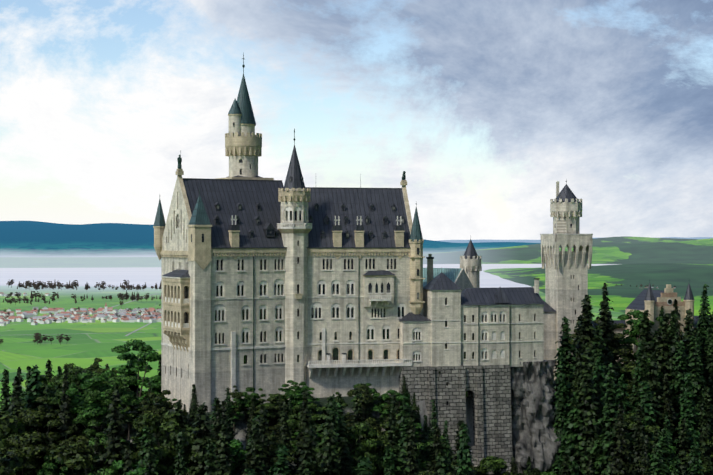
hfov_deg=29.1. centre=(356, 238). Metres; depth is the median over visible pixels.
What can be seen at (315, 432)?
tree
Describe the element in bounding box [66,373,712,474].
castle hill terrain
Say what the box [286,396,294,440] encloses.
tree
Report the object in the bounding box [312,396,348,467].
tree
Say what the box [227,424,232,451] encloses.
tree
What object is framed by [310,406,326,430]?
tree
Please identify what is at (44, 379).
tree
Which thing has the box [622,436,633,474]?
tree
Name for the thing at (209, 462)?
tree
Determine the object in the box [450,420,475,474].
tree
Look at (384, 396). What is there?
tree
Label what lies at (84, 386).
tree
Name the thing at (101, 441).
tree
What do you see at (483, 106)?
sky
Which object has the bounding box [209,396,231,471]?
tree
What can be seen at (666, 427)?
tree
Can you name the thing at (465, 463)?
tree
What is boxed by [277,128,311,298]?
tower
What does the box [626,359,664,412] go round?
tree
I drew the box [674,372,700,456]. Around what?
tree
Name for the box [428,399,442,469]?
tree
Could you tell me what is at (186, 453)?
tree
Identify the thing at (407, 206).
palas gable
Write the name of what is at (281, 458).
tree
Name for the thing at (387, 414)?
tree
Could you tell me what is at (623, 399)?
tree
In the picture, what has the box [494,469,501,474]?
tree
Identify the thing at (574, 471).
tree
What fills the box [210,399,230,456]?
tree
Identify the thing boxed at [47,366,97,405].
tree
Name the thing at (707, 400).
tree
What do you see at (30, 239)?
ridge
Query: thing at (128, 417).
tree
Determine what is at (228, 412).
tree
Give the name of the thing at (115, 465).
tree
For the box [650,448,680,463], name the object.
tree
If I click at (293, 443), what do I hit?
tree
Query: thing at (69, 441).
tree
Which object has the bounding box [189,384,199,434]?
tree
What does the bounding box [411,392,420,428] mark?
tree
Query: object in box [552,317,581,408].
tree
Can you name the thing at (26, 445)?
tree
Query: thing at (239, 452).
tree
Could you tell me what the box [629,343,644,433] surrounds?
tree
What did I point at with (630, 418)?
tree
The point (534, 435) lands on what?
outcrop rock
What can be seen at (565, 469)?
tree
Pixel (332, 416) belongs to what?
tree
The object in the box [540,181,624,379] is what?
square tower
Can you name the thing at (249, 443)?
tree
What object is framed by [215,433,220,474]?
tree
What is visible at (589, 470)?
tree
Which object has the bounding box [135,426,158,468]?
tree
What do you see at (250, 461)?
tree
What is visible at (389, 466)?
tree
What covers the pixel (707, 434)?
tree
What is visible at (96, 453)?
tree
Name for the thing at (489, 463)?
tree
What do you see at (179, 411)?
tree
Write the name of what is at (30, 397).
tree
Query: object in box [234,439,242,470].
tree
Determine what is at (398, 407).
tree
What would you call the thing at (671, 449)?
tree
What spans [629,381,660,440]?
tree
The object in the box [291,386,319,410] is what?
tree
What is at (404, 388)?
tree
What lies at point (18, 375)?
tree
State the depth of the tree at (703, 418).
308.46 m
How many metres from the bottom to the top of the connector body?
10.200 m
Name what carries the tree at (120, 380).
on the castle hill terrain
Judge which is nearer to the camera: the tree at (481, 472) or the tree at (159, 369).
the tree at (481, 472)
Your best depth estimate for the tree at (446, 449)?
259.62 m
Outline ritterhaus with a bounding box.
[420,254,473,314]
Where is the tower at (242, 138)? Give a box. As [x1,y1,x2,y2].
[216,52,273,179]
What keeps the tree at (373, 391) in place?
on the castle hill terrain
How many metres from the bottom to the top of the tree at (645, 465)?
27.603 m
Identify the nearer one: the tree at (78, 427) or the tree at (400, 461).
the tree at (400, 461)
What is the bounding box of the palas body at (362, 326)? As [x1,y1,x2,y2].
[306,188,411,363]
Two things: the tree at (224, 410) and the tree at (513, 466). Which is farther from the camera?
the tree at (513, 466)
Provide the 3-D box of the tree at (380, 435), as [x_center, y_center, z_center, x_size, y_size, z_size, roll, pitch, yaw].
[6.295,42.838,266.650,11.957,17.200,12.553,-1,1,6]
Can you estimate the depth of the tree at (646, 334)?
324.40 m
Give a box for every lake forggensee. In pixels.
[0,267,530,287]
[423,264,616,267]
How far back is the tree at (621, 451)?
282.93 m
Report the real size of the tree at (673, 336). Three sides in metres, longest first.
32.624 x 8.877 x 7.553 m
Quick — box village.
[0,287,653,335]
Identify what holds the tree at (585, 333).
on the castle hill terrain
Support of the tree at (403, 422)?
on the castle hill terrain
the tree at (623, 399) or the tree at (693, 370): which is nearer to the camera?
the tree at (623, 399)
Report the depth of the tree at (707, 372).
327.34 m
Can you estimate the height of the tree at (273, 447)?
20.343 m
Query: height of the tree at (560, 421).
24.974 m
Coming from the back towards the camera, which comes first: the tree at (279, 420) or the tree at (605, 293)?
the tree at (605, 293)
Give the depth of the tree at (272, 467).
249.64 m
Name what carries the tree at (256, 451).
on the castle hill terrain
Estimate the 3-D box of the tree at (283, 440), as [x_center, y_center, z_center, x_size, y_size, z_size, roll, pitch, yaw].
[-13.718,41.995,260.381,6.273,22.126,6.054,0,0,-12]
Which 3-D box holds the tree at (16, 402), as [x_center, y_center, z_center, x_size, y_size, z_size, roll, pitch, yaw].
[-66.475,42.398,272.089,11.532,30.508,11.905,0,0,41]
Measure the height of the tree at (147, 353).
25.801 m
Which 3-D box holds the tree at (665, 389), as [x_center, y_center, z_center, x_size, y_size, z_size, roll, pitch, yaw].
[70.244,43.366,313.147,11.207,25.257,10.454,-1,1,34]
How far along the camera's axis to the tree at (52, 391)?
283.99 m
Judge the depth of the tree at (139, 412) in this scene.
268.69 m
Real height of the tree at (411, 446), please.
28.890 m
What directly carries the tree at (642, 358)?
on the castle hill terrain
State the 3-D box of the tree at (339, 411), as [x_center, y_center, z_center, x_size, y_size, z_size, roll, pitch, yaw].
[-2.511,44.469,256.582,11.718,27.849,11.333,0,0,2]
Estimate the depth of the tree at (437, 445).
258.91 m
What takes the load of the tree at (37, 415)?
on the castle hill terrain
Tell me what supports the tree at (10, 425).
on the castle hill terrain
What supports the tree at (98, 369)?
on the castle hill terrain
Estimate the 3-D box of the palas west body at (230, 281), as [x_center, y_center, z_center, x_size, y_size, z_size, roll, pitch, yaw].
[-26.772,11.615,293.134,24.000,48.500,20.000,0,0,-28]
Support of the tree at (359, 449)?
on the castle hill terrain
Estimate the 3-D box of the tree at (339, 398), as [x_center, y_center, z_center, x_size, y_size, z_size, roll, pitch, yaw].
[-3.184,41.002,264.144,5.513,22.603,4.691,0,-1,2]
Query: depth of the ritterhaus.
315.32 m
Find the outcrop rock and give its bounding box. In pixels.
[510,360,560,474]
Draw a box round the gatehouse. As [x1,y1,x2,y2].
[625,280,710,361]
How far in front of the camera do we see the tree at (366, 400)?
268.83 m
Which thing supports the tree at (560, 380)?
on the castle hill terrain
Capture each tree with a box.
[0,369,13,414]
[0,376,38,474]
[0,411,24,474]
[0,432,54,474]
[0,446,12,456]
[1,408,88,473]
[11,368,98,430]
[12,367,25,412]
[22,365,45,432]
[22,396,63,463]
[24,366,32,407]
[31,375,43,431]
[34,334,41,343]
[37,455,81,474]
[40,383,57,471]
[43,360,54,382]
[45,443,122,474]
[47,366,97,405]
[47,377,110,395]
[51,430,91,474]
[52,363,77,424]
[53,366,62,431]
[54,368,75,470]
[63,374,127,414]
[65,370,139,429]
[70,370,91,435]
[73,390,112,439]
[83,374,137,414]
[85,358,117,387]
[88,437,125,469]
[89,467,119,474]
[90,436,102,469]
[93,390,135,473]
[104,458,162,474]
[111,339,160,402]
[120,430,148,464]
[120,447,133,474]
[122,405,140,439]
[122,411,207,473]
[127,364,139,392]
[130,404,143,419]
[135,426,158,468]
[140,390,187,434]
[144,431,158,474]
[145,382,154,432]
[152,431,160,442]
[155,395,176,407]
[156,429,175,474]
[157,354,160,402]
[171,399,190,474]
[174,432,186,474]
[181,449,215,474]
[182,404,188,423]
[184,424,193,433]
[186,402,216,474]
[187,436,250,474]
[188,399,191,424]
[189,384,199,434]
[204,439,220,474]
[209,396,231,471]
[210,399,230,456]
[215,419,234,474]
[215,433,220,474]
[220,400,238,460]
[220,405,243,419]
[225,387,234,449]
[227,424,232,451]
[230,385,243,430]
[233,392,262,423]
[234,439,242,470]
[238,414,271,473]
[239,414,251,474]
[242,456,256,474]
[243,403,274,421]
[244,418,270,474]
[245,387,266,404]
[245,397,255,436]
[245,468,254,474]
[252,405,273,472]
[254,397,288,433]
[262,465,291,474]
[265,418,271,434]
[265,436,297,474]
[267,394,288,404]
[269,423,289,443]
[269,444,290,474]
[270,430,275,465]
[274,395,282,439]
[274,402,293,468]
[277,380,314,402]
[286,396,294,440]
[286,403,326,432]
[286,436,297,449]
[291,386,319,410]
[292,390,315,474]
[293,431,319,451]
[295,408,317,470]
[296,424,320,474]
[302,458,313,474]
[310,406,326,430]
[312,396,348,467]
[313,423,317,459]
[314,432,323,470]
[318,421,340,474]
[319,397,347,474]
[334,403,354,468]
[335,392,347,418]
[336,393,349,447]
[337,437,352,474]
[343,422,385,474]
[344,383,388,438]
[347,389,368,463]
[351,383,379,401]
[353,430,416,474]
[355,455,371,474]
[367,413,419,450]
[373,390,403,417]
[373,397,386,406]
[378,397,418,415]
[381,445,397,474]
[382,437,433,470]
[383,399,398,474]
[385,399,390,431]
[388,394,399,431]
[391,444,409,474]
[394,393,424,471]
[397,390,418,456]
[400,376,410,402]
[403,408,419,474]
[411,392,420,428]
[413,419,423,437]
[414,470,453,474]
[415,405,421,452]
[419,415,432,470]
[425,462,431,472]
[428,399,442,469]
[431,426,445,473]
[432,454,447,474]
[442,420,453,474]
[449,450,454,472]
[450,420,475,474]
[450,462,478,474]
[454,422,475,474]
[473,461,515,474]
[479,456,506,474]
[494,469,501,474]
[509,456,517,474]
[525,456,532,474]
[531,468,538,474]
[540,472,556,474]
[546,395,579,474]
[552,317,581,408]
[552,347,569,456]
[553,392,595,474]
[554,416,571,474]
[559,454,570,474]
[568,349,581,432]
[569,295,615,407]
[569,318,633,358]
[569,343,604,472]
[570,461,578,474]
[572,315,581,356]
[584,456,594,474]
[587,363,633,474]
[590,326,607,402]
[592,356,608,470]
[594,373,604,472]
[596,302,616,375]
[598,411,659,465]
[599,283,621,376]
[602,401,632,474]
[605,348,615,380]
[612,363,635,401]
[613,365,626,411]
[614,357,636,408]
[614,374,635,434]
[617,309,654,360]
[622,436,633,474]
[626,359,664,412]
[626,405,653,474]
[627,336,648,422]
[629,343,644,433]
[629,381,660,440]
[629,445,689,472]
[636,310,656,360]
[636,316,661,346]
[640,435,649,474]
[645,352,664,435]
[648,443,669,474]
[649,331,676,425]
[650,427,659,473]
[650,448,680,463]
[653,431,673,474]
[657,305,664,350]
[657,313,673,400]
[657,374,678,452]
[661,412,676,460]
[662,397,674,442]
[666,310,681,412]
[669,340,697,434]
[670,299,683,363]
[670,455,681,474]
[672,419,693,459]
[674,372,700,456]
[677,451,689,474]
[680,309,709,391]
[684,336,712,434]
[686,454,709,473]
[687,432,703,474]
[695,284,710,375]
[695,336,711,417]
[695,394,712,465]
[697,428,712,474]
[699,386,712,463]
[702,314,712,418]
[704,422,712,474]
[706,436,712,469]
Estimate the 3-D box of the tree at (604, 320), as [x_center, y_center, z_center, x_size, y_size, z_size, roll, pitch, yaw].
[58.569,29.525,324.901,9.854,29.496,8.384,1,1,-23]
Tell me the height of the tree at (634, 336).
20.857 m
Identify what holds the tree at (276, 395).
on the castle hill terrain
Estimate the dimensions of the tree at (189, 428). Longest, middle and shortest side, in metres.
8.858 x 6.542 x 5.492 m
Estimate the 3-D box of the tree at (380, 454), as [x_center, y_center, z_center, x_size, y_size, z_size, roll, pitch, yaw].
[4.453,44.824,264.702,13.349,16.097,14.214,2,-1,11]
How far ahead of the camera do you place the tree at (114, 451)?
249.09 m
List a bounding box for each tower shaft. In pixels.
[229,156,257,176]
[281,189,307,399]
[545,251,587,372]
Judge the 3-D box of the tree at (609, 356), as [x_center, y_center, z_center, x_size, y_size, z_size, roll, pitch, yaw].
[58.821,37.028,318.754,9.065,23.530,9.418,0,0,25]
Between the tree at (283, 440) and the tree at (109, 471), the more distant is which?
the tree at (283, 440)
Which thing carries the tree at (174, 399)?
on the castle hill terrain
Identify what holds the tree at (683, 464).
on the castle hill terrain
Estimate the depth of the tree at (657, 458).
276.48 m
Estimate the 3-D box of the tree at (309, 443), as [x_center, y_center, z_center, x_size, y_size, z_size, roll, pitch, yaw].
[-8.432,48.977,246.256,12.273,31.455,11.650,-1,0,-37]
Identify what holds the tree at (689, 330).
on the castle hill terrain
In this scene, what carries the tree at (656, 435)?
on the castle hill terrain
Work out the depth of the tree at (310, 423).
260.48 m
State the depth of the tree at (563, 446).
294.06 m
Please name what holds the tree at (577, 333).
on the castle hill terrain
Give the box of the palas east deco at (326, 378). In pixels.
[305,171,424,397]
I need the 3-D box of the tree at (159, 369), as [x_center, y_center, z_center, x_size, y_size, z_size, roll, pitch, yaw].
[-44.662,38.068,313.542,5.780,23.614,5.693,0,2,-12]
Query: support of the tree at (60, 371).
on the castle hill terrain
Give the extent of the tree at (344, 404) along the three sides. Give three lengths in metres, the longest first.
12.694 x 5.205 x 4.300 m
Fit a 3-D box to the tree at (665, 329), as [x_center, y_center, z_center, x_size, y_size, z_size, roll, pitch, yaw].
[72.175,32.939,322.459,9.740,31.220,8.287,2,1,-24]
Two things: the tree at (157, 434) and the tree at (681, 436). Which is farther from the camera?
the tree at (681, 436)
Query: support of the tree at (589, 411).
on the castle hill terrain
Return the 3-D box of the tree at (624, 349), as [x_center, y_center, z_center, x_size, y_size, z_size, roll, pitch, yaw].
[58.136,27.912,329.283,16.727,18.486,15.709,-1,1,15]
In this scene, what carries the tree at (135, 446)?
on the castle hill terrain
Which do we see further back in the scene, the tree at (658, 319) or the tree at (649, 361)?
the tree at (658, 319)
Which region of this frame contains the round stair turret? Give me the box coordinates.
[460,239,481,287]
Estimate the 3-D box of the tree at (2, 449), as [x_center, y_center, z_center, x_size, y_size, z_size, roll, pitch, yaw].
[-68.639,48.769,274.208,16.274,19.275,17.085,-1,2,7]
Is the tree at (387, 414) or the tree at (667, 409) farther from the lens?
the tree at (667, 409)
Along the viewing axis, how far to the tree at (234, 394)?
271.78 m
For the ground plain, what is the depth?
2939.93 m
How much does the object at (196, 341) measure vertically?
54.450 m
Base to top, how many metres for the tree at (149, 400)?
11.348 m
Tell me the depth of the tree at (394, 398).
273.69 m
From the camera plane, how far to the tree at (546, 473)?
291.17 m
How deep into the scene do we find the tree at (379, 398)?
282.41 m
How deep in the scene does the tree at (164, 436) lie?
248.43 m
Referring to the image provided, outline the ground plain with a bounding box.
[0,257,624,406]
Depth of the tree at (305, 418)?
256.99 m
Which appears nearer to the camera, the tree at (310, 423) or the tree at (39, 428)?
the tree at (310, 423)
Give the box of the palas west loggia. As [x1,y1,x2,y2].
[163,281,189,332]
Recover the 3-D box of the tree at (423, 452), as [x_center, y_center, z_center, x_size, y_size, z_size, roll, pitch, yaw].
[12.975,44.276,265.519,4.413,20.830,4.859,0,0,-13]
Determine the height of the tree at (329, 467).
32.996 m
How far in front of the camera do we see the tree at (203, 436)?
248.75 m
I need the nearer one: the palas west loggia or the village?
the palas west loggia
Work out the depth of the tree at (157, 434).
259.22 m
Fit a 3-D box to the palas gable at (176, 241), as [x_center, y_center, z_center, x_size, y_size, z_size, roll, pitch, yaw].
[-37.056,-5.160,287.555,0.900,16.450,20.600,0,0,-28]
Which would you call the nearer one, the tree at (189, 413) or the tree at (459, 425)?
the tree at (459, 425)
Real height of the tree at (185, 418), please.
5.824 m
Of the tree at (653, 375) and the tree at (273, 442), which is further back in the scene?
the tree at (653, 375)
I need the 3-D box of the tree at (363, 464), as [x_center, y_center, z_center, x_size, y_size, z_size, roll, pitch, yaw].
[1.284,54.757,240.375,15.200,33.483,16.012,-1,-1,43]
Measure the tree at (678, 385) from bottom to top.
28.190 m
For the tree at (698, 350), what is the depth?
324.29 m
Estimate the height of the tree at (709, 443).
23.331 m
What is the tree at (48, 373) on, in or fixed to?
on the castle hill terrain
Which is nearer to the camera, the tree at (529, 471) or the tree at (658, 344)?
the tree at (529, 471)
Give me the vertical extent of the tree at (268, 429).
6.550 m
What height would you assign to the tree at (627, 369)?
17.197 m
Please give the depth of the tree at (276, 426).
270.93 m
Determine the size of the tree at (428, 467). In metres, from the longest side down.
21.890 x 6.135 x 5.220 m
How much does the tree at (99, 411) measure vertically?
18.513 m
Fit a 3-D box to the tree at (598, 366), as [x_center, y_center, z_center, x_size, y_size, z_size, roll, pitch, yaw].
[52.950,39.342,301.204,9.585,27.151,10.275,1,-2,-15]
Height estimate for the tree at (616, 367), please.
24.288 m
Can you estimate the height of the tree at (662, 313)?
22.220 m
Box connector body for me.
[399,321,430,366]
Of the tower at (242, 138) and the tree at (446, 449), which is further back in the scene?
the tower at (242, 138)
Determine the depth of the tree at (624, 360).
321.48 m
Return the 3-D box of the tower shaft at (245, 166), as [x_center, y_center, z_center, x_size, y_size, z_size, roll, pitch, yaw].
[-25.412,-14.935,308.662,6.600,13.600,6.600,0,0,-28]
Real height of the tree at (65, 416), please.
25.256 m
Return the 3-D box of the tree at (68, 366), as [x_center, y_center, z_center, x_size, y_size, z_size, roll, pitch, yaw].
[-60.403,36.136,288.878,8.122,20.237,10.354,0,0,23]
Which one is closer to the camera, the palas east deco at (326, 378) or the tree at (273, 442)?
the tree at (273, 442)
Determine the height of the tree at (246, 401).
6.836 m
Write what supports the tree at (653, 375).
on the castle hill terrain
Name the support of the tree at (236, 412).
on the castle hill terrain
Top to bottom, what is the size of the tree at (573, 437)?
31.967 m
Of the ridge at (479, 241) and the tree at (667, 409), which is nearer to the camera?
the tree at (667, 409)
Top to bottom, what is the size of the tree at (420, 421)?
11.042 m
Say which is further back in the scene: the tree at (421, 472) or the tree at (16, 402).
the tree at (16, 402)
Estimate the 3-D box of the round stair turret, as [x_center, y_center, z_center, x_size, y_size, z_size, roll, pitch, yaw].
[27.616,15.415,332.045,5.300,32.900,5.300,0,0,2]
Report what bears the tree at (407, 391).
on the castle hill terrain
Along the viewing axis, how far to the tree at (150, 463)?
240.31 m
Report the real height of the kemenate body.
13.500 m
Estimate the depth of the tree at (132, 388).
314.26 m
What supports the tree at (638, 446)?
on the castle hill terrain
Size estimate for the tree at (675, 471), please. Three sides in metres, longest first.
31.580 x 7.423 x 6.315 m
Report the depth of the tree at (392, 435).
260.86 m
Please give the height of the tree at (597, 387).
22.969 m
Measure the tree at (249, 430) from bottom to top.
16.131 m
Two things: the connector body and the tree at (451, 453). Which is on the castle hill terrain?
the tree at (451, 453)
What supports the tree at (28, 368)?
on the castle hill terrain
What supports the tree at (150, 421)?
on the castle hill terrain
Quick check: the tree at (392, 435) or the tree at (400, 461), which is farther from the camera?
the tree at (392, 435)
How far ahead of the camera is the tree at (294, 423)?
272.17 m
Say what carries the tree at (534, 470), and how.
on the castle hill terrain
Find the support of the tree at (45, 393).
on the castle hill terrain
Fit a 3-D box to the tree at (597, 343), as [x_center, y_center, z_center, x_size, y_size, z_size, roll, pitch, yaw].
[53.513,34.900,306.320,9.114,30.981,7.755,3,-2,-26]
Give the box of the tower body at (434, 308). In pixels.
[423,289,460,366]
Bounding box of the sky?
[0,0,712,240]
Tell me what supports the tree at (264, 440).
on the castle hill terrain
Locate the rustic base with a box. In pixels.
[399,365,511,474]
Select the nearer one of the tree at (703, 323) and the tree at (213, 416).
the tree at (213, 416)
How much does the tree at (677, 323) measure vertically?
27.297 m
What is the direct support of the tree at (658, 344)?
on the castle hill terrain
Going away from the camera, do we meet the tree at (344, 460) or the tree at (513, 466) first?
the tree at (344, 460)
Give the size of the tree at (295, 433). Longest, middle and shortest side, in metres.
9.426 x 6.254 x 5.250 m
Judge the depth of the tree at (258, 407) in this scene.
272.32 m
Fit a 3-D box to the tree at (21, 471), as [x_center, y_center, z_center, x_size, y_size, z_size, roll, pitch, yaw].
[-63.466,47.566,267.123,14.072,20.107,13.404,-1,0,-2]
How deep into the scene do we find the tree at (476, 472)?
263.83 m
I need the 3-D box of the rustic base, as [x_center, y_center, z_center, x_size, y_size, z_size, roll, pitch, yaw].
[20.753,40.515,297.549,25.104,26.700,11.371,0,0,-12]
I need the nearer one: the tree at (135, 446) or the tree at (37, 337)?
the tree at (135, 446)
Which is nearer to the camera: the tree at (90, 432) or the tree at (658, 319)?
the tree at (90, 432)
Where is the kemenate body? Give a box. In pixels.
[461,304,542,366]
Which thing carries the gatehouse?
on the castle hill terrain
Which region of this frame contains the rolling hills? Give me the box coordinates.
[423,236,712,315]
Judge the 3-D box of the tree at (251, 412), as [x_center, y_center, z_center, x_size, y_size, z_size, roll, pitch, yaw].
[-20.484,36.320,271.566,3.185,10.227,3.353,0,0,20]
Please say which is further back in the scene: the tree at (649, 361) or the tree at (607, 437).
the tree at (649, 361)
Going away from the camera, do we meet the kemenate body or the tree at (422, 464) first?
the tree at (422, 464)
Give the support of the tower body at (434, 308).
on the rustic base
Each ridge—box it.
[0,221,540,256]
[439,237,712,242]
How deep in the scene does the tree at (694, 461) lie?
290.34 m
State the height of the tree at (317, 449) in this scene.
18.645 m
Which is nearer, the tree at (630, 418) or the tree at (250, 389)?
the tree at (250, 389)
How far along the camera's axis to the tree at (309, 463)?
242.81 m
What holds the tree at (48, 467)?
on the castle hill terrain
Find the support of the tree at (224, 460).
on the castle hill terrain
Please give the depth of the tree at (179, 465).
240.26 m
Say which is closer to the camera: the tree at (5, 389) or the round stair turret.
the tree at (5, 389)
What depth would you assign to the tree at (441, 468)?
244.29 m
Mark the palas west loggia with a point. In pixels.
(173, 313)
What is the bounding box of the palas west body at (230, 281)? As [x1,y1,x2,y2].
[161,179,284,411]
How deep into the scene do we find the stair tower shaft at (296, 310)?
287.89 m
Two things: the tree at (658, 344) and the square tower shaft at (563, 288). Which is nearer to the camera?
the tree at (658, 344)
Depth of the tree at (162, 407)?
265.57 m
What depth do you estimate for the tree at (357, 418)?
266.10 m
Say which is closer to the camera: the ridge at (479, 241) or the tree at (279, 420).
the tree at (279, 420)
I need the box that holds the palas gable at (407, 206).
[401,185,412,233]
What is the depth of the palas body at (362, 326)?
293.11 m
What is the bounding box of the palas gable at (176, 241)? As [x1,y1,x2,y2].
[162,175,191,250]
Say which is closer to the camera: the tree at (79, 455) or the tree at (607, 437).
the tree at (79, 455)
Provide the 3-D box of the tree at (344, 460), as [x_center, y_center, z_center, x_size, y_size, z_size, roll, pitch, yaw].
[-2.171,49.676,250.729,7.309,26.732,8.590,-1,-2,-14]
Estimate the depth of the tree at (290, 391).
276.73 m
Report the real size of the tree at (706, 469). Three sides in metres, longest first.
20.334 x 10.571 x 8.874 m
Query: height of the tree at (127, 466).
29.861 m
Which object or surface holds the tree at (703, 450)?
on the castle hill terrain
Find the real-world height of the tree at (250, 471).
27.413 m
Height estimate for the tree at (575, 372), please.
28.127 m
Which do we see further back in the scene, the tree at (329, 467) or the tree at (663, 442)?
the tree at (663, 442)
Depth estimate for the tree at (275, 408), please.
273.05 m

